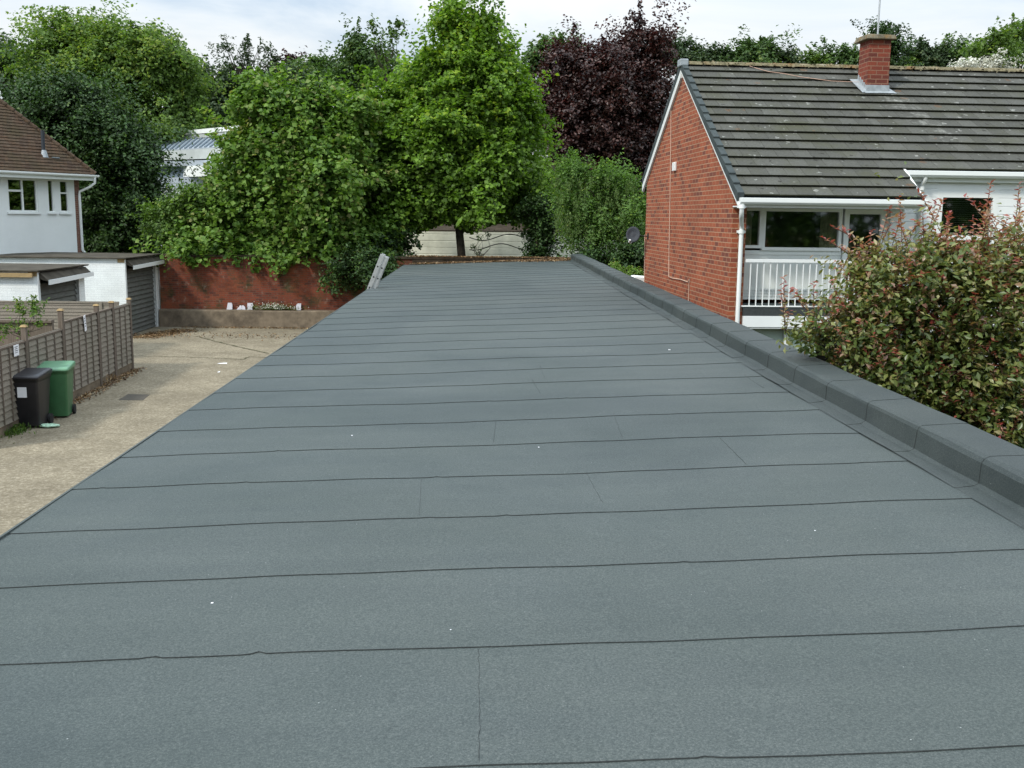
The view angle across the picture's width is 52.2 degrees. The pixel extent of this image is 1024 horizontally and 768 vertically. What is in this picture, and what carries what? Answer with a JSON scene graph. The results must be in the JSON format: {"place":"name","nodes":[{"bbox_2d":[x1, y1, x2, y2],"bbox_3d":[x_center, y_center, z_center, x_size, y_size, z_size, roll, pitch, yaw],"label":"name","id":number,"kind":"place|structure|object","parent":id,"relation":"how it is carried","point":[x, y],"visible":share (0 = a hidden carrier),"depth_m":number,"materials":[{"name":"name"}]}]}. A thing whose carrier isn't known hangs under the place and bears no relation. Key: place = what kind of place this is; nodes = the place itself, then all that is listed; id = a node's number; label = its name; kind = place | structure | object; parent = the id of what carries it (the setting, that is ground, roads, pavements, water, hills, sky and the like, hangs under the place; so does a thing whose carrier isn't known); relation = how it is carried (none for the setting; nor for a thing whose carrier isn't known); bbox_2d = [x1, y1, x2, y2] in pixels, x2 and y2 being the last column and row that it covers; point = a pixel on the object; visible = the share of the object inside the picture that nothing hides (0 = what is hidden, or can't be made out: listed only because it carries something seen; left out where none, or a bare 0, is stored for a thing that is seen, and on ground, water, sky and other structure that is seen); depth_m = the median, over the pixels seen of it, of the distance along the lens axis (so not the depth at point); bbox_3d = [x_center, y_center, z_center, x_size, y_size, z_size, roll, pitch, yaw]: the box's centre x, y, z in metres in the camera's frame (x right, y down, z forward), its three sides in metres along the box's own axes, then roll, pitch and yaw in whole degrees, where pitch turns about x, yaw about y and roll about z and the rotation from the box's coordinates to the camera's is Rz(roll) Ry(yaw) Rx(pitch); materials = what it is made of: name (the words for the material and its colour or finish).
{"place":"outdoors","nodes":[
{"label":"outdoors","id":0,"kind":"place"},
{"bbox_2d":[0,98,99,253],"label":"white rendered house","id":1,"kind":"structure","parent":0,"point":[42,173],"depth_m":37.46,"materials":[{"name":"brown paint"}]},
{"bbox_2d":[6,178,38,211],"bbox_3d":[-17.270,-6.651,36.830,0.085,1.173,1.251,5,10,26],"label":"window","id":2,"kind":"structure","parent":1,"relation":"in","point":[26,200],"depth_m":36.85,"materials":[{"name":"white plastic"}]},
{"bbox_2d":[47,179,54,211],"bbox_3d":[-16.748,-6.813,37.879,0.085,1.173,0.274,5,10,26],"label":"window","id":3,"kind":"structure","parent":1,"relation":"in","point":[49,182],"depth_m":37.91,"materials":[{"name":"white plastic"}]},
{"bbox_2d":[59,180,69,212],"bbox_3d":[-16.488,-6.894,38.399,0.085,1.173,0.429,5,10,26],"label":"window","id":4,"kind":"structure","parent":1,"relation":"in","point":[63,184],"depth_m":38.43,"materials":[{"name":"white plastic"}]},
{"bbox_2d":[0,327,306,534],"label":"yard","id":5,"kind":"structure","parent":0,"point":[41,467],"depth_m":21.82,"materials":[{"name":"concrete"}]},
{"bbox_2d":[0,422,41,443],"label":"weeds","id":6,"kind":"object","parent":5,"relation":"on","point":[17,430],"visible":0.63,"depth_m":19.57,"materials":[{"name":"green plant"}]},
{"bbox_2d":[12,368,53,425],"bbox_3d":[-9.311,0.275,20.207,0.640,1.099,0.838,0,9,-4],"label":"wheelie bin","id":7,"kind":"object","parent":5,"relation":"on","point":[32,389],"visible":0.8,"depth_m":19.98,"materials":[{"name":"black plastic"}]},
{"bbox_2d":[40,423,59,427],"bbox_3d":[-8.954,0.801,20.192,0.434,0.075,0.236,0,9,-2],"label":"litter bag","id":8,"kind":"object","parent":5,"relation":"on","point":[48,425],"visible":0.99,"depth_m":20.14,"materials":[{"name":"green plastic"}]},
{"bbox_2d":[36,361,76,415],"bbox_3d":[-9.236,0.116,21.204,0.640,1.099,0.838,-1,9,-11],"label":"wheelie bin","id":9,"kind":"object","parent":5,"relation":"on","point":[61,393],"visible":0.68,"depth_m":20.99,"materials":[{"name":"green plastic"}]},
{"bbox_2d":[0,298,133,436],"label":"lap panel fence","id":10,"kind":"object","parent":5,"relation":"on","point":[99,350],"visible":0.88,"depth_m":23.52,"materials":[{"name":"brown wood"}]},
{"bbox_2d":[13,344,18,356],"bbox_3d":[-9.399,-0.637,19.825,0.009,0.210,0.240,0,9,-5],"label":"notice sign","id":11,"kind":"object","parent":10,"relation":"attached to","point":[16,350],"visible":1,"depth_m":19.82,"materials":[{"name":"white paper"}]},
{"bbox_2d":[83,315,86,330],"bbox_3d":[-9.714,-1.383,23.788,0.009,0.360,0.130,0,18,-5],"label":"notice sign","id":12,"kind":"object","parent":10,"relation":"attached to","point":[84,318],"visible":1,"depth_m":23.80,"materials":[{"name":"white paper"}]},
{"bbox_2d":[103,374,120,383],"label":"dry grass","id":13,"kind":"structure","parent":5,"relation":"on","point":[110,377],"depth_m":25.62,"materials":[{"name":"brown plant"}]},
{"bbox_2d":[119,394,148,400],"bbox_3d":[-8.496,0.304,23.579,0.599,0.016,0.814,0,9,-2],"label":"manhole cover","id":14,"kind":"object","parent":5,"relation":"on","point":[141,397],"visible":1,"depth_m":23.54,"materials":[{"name":"metal"}]},
{"bbox_2d":[54,326,308,419],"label":"leaf litter","id":15,"kind":"object","parent":5,"relation":"on","point":[162,333],"visible":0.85,"depth_m":35.08,"materials":[{"name":"brown plant"}]},
{"bbox_2d":[161,356,265,359],"bbox_3d":[-9.043,-0.760,30.108,3.882,0.001,0.667,0,9,-2],"label":"yard joint","id":16,"kind":"object","parent":5,"relation":"on","point":[199,357],"visible":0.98,"depth_m":30.25,"materials":[{"name":"grey concrete"}]},
{"bbox_2d":[197,336,269,353],"bbox_3d":[-9.002,-1.261,33.224,0.190,0.001,5.471,-7,12,-39],"label":"yard joint","id":17,"kind":"object","parent":5,"relation":"on","point":[234,345],"visible":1,"depth_m":32.95,"materials":[{"name":"grey concrete"}]},
{"bbox_2d":[367,253,388,288],"bbox_3d":[-3.619,-1.421,24.599,1.449,3.279,0.444,0,9,-2],"label":"ladder","id":18,"kind":"object","parent":5,"relation":"on","point":[379,269],"visible":0.27,"depth_m":24.23,"materials":[{"name":"metal"}]},
{"bbox_2d":[227,303,232,309],"bbox_3d":[-10.335,-2.850,38.276,0.209,0.240,0.127,0,9,-2],"label":"paving offcut","id":19,"kind":"object","parent":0,"point":[229,306],"visible":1,"depth_m":38.26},
{"bbox_2d":[406,224,616,257],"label":"cream boarded shed","id":20,"kind":"structure","parent":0,"point":[504,240],"depth_m":48.03,"materials":[{"name":"beige wood"}]},
{"bbox_2d":[0,0,1023,195],"label":"sky","id":21,"kind":"structure","parent":0,"point":[291,25],"materials":[{"name":"white"}]},
{"bbox_2d":[631,275,643,281],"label":"white planter wall","id":22,"kind":"structure","parent":0,"point":[641,278],"depth_m":25.31,"materials":[{"name":"white paint"}]},
{"bbox_2d":[642,34,1023,419],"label":"brick gable house","id":23,"kind":"structure","parent":0,"point":[759,179],"depth_m":18.55,"materials":[{"name":"grey tile"}]},
{"bbox_2d":[626,226,648,243],"bbox_3d":[2.833,-3.400,23.893,0.555,0.394,0.333,-4,10,-26],"label":"satellite dish","id":24,"kind":"object","parent":23,"relation":"attached to","point":[633,234],"visible":1,"depth_m":23.94,"materials":[{"name":"grey paint"}]},
{"bbox_2d":[745,208,762,247],"bbox_3d":[3.954,-2.706,18.084,0.370,0.669,1.290,0,9,-4],"label":"window","id":25,"kind":"structure","parent":23,"relation":"in","point":[754,222],"depth_m":17.56,"materials":[{"name":"white plastic"}]},
{"bbox_2d":[745,208,842,250],"bbox_3d":[4.824,-2.690,18.159,1.366,0.705,1.290,0,9,-4],"label":"window","id":26,"kind":"structure","parent":23,"relation":"in","point":[783,229],"depth_m":18.76,"materials":[{"name":"black glass"}]},
{"bbox_2d":[838,209,886,300],"bbox_3d":[5.887,-2.274,18.286,0.714,1.542,1.290,0,9,-4],"label":"balcony door","id":27,"kind":"structure","parent":23,"relation":"in","point":[860,221],"depth_m":18.05,"materials":[{"name":"white plastic"}]},
{"bbox_2d":[877,0,880,33],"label":"aerial mast","id":28,"kind":"object","parent":23,"relation":"attached to","point":[878,17],"visible":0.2,"depth_m":20.23,"materials":[{"name":"metal"}]},
{"bbox_2d":[934,191,998,251],"bbox_3d":[7.750,-2.737,18.236,1.081,1.196,0.690,0,9,-4],"label":"window","id":29,"kind":"structure","parent":23,"relation":"in","point":[961,208],"depth_m":18.50,"materials":[{"name":"white plastic"}]},
{"label":"ground","id":30,"kind":"structure","parent":0,"visible":0},
{"bbox_2d":[0,28,34,96],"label":"edge tree","id":31,"kind":"object","parent":30,"relation":"on","point":[8,61],"visible":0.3,"depth_m":68.16,"materials":[{"name":"green plant"}]},
{"bbox_2d":[0,294,50,342],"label":"garden shrub","id":32,"kind":"object","parent":30,"relation":"on","point":[34,308],"visible":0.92,"depth_m":23.74,"materials":[{"name":"green plant"}]},
{"bbox_2d":[0,319,53,345],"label":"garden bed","id":33,"kind":"object","parent":30,"relation":"on","point":[44,329],"visible":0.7,"depth_m":25.02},
{"bbox_2d":[0,263,93,300],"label":"white garage","id":34,"kind":"structure","parent":30,"relation":"on","point":[60,282],"depth_m":28.75,"materials":[{"name":"paint"}]},
{"bbox_2d":[0,273,32,276],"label":"timber beam","id":35,"kind":"structure","parent":34,"relation":"attached to","point":[16,274],"depth_m":27.55,"materials":[{"name":"brown wood"}]},
{"bbox_2d":[40,280,76,300],"bbox_3d":[-12.783,-1.803,29.482,0.065,2.160,2.700,0,9,-2],"label":"door","id":36,"kind":"structure","parent":34,"relation":"in","point":[64,291],"depth_m":29.52,"materials":[{"name":"grey metal"}]},
{"bbox_2d":[0,300,118,329],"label":"garden cross fence","id":37,"kind":"object","parent":30,"relation":"on","point":[72,309],"visible":0.13,"depth_m":27.27,"materials":[{"name":"brown wood"}]},
{"bbox_2d":[0,252,164,332],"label":"white garage","id":38,"kind":"structure","parent":30,"relation":"on","point":[120,278],"depth_m":35.18,"materials":[{"name":"paint"}]},
{"bbox_2d":[126,266,155,332],"bbox_3d":[-12.971,-2.953,36.436,0.065,2.220,3.100,0,9,-2],"label":"door","id":39,"kind":"structure","parent":38,"relation":"in","point":[140,281],"depth_m":36.60,"materials":[{"name":"grey metal"}]},
{"bbox_2d":[0,38,212,273],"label":"ivy clad evergreen","id":40,"kind":"object","parent":30,"relation":"on","point":[114,149],"visible":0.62,"depth_m":45.06,"materials":[{"name":"green plant"}]},
{"bbox_2d":[0,0,236,252],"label":"lime tree","id":41,"kind":"object","parent":30,"relation":"on","point":[155,59],"visible":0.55,"depth_m":57.71,"materials":[{"name":"green plant"}]},
{"bbox_2d":[125,162,234,253],"bbox_3d":[-12.162,-5.370,39.724,4.658,6.215,3.687,-2,9,-14],"label":"overhanging shrub","id":42,"kind":"object","parent":30,"relation":"on","point":[159,220],"visible":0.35,"depth_m":38.77,"materials":[{"name":"green plant"}]},
{"bbox_2d":[154,125,238,275],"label":"metal roofed building","id":43,"kind":"structure","parent":30,"relation":"on","point":[200,149],"depth_m":54.54,"materials":[{"name":"white paint"}]},
{"bbox_2d":[205,33,280,121],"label":"straggly pine","id":44,"kind":"object","parent":30,"relation":"on","point":[226,46],"visible":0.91,"depth_m":66.94,"materials":[{"name":"green plant"}]},
{"bbox_2d":[198,51,315,128],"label":"shadowy background tree","id":45,"kind":"object","parent":30,"relation":"on","point":[215,106],"visible":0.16,"depth_m":68.04,"materials":[{"name":"green plant"}]},
{"bbox_2d":[129,61,408,280],"bbox_3d":[-8.623,-7.125,39.312,9.849,9.918,6.598,2,9,9],"label":"vine covered tree","id":46,"kind":"object","parent":30,"relation":"on","point":[287,156],"visible":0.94,"depth_m":37.83,"materials":[{"name":"green plant"}]},
{"bbox_2d":[264,45,309,80],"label":"purple background tree","id":47,"kind":"object","parent":30,"relation":"on","point":[293,56],"visible":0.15,"depth_m":82.32,"materials":[{"name":"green plant"}]},
{"bbox_2d":[286,40,347,105],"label":"round background tree","id":48,"kind":"object","parent":30,"relation":"on","point":[314,59],"visible":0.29,"depth_m":76.11,"materials":[{"name":"green plant"}]},
{"bbox_2d":[299,13,406,109],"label":"ragged background tree","id":49,"kind":"object","parent":30,"relation":"on","point":[356,50],"visible":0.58,"depth_m":66.77,"materials":[{"name":"green plant"}]},
{"bbox_2d":[84,154,646,221],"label":"wood","id":50,"kind":"object","parent":30,"relation":"on","point":[548,178],"depth_m":109.61,"materials":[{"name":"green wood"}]},
{"bbox_2d":[316,208,423,297],"bbox_3d":[-5.252,-3.913,39.303,3.889,5.309,5.728,0,9,-2],"label":"dark understorey shrub","id":51,"kind":"object","parent":30,"relation":"on","point":[367,257],"visible":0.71,"depth_m":37.70,"materials":[{"name":"green plant"}]},
{"bbox_2d":[158,254,610,327],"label":"garden brick wall","id":52,"kind":"structure","parent":30,"relation":"on","point":[201,296],"depth_m":38.23,"materials":[{"name":"brick"}]},
{"bbox_2d":[247,303,252,309],"bbox_3d":[-9.600,-2.845,38.297,0.200,0.240,0.127,0,9,-2],"label":"paving offcut","id":53,"kind":"object","parent":52,"relation":"on","point":[248,305],"visible":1,"depth_m":38.29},
{"bbox_2d":[241,301,308,309],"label":"wall flowers","id":54,"kind":"object","parent":52,"relation":"on","point":[271,307],"visible":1,"depth_m":38.22,"materials":[{"name":"white plant"}]},
{"bbox_2d":[296,303,300,309],"bbox_3d":[-7.834,-2.832,38.347,0.189,0.240,0.127,0,9,-2],"label":"paving offcut","id":55,"kind":"object","parent":52,"relation":"on","point":[298,305],"visible":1,"depth_m":38.34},
{"bbox_2d":[366,13,412,91],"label":"upright sapling","id":56,"kind":"object","parent":30,"relation":"on","point":[394,32],"visible":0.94,"depth_m":44.04,"materials":[{"name":"green plant"}]},
{"bbox_2d":[325,0,563,255],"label":"maple tree","id":57,"kind":"object","parent":30,"relation":"on","point":[460,123],"visible":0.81,"depth_m":39.77,"materials":[{"name":"green plant"}]},
{"bbox_2d":[470,229,494,255],"bbox_3d":[-1.131,-3.916,39.175,0.927,3.774,0.576,0,9,-2],"label":"bare sapling","id":58,"kind":"object","parent":30,"relation":"on","point":[479,252],"visible":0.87,"depth_m":38.93,"materials":[{"name":"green plant"}]},
{"bbox_2d":[0,254,1023,767],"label":"flat roof garage row","id":59,"kind":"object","parent":30,"relation":"on","point":[576,510],"visible":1,"depth_m":5.11,"materials":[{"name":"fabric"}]},
{"bbox_2d":[406,255,570,264],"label":"roof leaf litter","id":60,"kind":"object","parent":59,"relation":"on","point":[539,260],"visible":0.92,"depth_m":35.09,"materials":[{"name":"brown plant"}]},
{"bbox_2d":[507,181,569,256],"bbox_3d":[1.398,-4.943,40.110,3.212,5.604,2.778,0,9,-2],"label":"ivy clad stump","id":61,"kind":"object","parent":30,"relation":"on","point":[539,238],"visible":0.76,"depth_m":39.79,"materials":[{"name":"green plant"}]},
{"bbox_2d":[521,24,593,187],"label":"tall green background tree","id":62,"kind":"object","parent":30,"relation":"on","point":[532,58],"visible":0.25,"depth_m":59.28,"materials":[{"name":"green plant"}]},
{"bbox_2d":[496,188,645,239],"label":"dark hedge","id":63,"kind":"object","parent":30,"relation":"on","point":[508,222],"depth_m":52.07,"materials":[{"name":"green plant"}]},
{"bbox_2d":[539,146,646,263],"bbox_3d":[3.340,-4.909,36.588,4.778,6.668,4.111,0,9,-2],"label":"laburnum","id":64,"kind":"object","parent":30,"relation":"on","point":[614,211],"visible":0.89,"depth_m":36.10,"materials":[{"name":"green plant"}]},
{"bbox_2d":[565,219,645,275],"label":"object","id":65,"kind":"object","parent":30,"relation":"on","point":[625,255],"visible":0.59,"depth_m":35.51,"materials":[{"name":"green plant"}]},
{"bbox_2d":[529,0,696,200],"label":"copper beech","id":66,"kind":"object","parent":30,"relation":"on","point":[606,98],"visible":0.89,"depth_m":49.47,"materials":[{"name":"purple plant"}]},
{"bbox_2d":[608,258,643,275],"bbox_3d":[3.044,-1.734,27.761,1.359,3.187,0.763,-1,9,-13],"label":"ground shrub","id":67,"kind":"object","parent":30,"relation":"on","point":[632,271],"visible":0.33,"depth_m":27.42,"materials":[{"name":"green plant"}]},
{"bbox_2d":[662,27,728,77],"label":"skyline tree","id":68,"kind":"object","parent":30,"relation":"on","point":[689,55],"visible":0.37,"depth_m":88.24,"materials":[{"name":"green plant"}]},
{"bbox_2d":[665,30,727,76],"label":"skyline tree","id":69,"kind":"object","parent":30,"relation":"on","point":[713,52],"visible":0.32,"depth_m":88.41,"materials":[{"name":"green plant"}]},
{"bbox_2d":[709,23,801,63],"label":"skyline tree","id":70,"kind":"object","parent":30,"relation":"on","point":[747,50],"visible":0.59,"depth_m":88.19,"materials":[{"name":"green plant"}]},
{"bbox_2d":[771,42,804,63],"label":"skyline tree","id":71,"kind":"object","parent":30,"relation":"on","point":[788,54],"visible":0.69,"depth_m":88.32,"materials":[{"name":"green plant"}]},
{"bbox_2d":[797,44,833,63],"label":"skyline tree","id":72,"kind":"object","parent":30,"relation":"on","point":[806,60],"visible":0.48,"depth_m":88.79,"materials":[{"name":"green plant"}]},
{"bbox_2d":[801,35,847,64],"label":"skyline tree","id":73,"kind":"object","parent":30,"relation":"on","point":[832,48],"visible":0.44,"depth_m":88.98,"materials":[{"name":"green plant"}]},
{"bbox_2d":[828,42,859,64],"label":"skyline tree","id":74,"kind":"object","parent":30,"relation":"on","point":[848,56],"visible":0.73,"depth_m":88.73,"materials":[{"name":"green plant"}]},
{"bbox_2d":[850,15,923,66],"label":"skyline tree","id":75,"kind":"object","parent":30,"relation":"on","point":[897,45],"visible":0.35,"depth_m":57.84,"materials":[{"name":"green plant"}]},
{"bbox_2d":[775,161,1023,448],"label":"red tipped shrub","id":76,"kind":"object","parent":30,"relation":"on","point":[963,378],"visible":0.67,"depth_m":9.81,"materials":[{"name":"green plant"}]},
{"bbox_2d":[899,51,938,66],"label":"skyline tree","id":77,"kind":"object","parent":30,"relation":"on","point":[913,58],"visible":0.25,"depth_m":89.02,"materials":[{"name":"green plant"}]},
{"bbox_2d":[900,34,950,66],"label":"skyline tree","id":78,"kind":"object","parent":30,"relation":"on","point":[927,54],"visible":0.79,"depth_m":88.85,"materials":[{"name":"green plant"}]},
{"bbox_2d":[938,31,987,66],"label":"skyline tree","id":79,"kind":"object","parent":30,"relation":"on","point":[953,51],"visible":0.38,"depth_m":88.76,"materials":[{"name":"green plant"}]},
{"bbox_2d":[947,47,1023,68],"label":"blossom bush","id":80,"kind":"object","parent":30,"relation":"on","point":[974,63],"visible":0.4,"depth_m":33.08,"materials":[{"name":"white plant"}]},
{"bbox_2d":[957,12,1023,68],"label":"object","id":81,"kind":"object","parent":30,"relation":"on","point":[995,38],"visible":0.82,"depth_m":33.38,"materials":[{"name":"green plant"}]},
{"bbox_2d":[987,17,1023,68],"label":"skyline tree","id":82,"kind":"object","parent":30,"relation":"on","point":[1020,32],"visible":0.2,"depth_m":40.40,"materials":[{"name":"green plant"}]}
]}

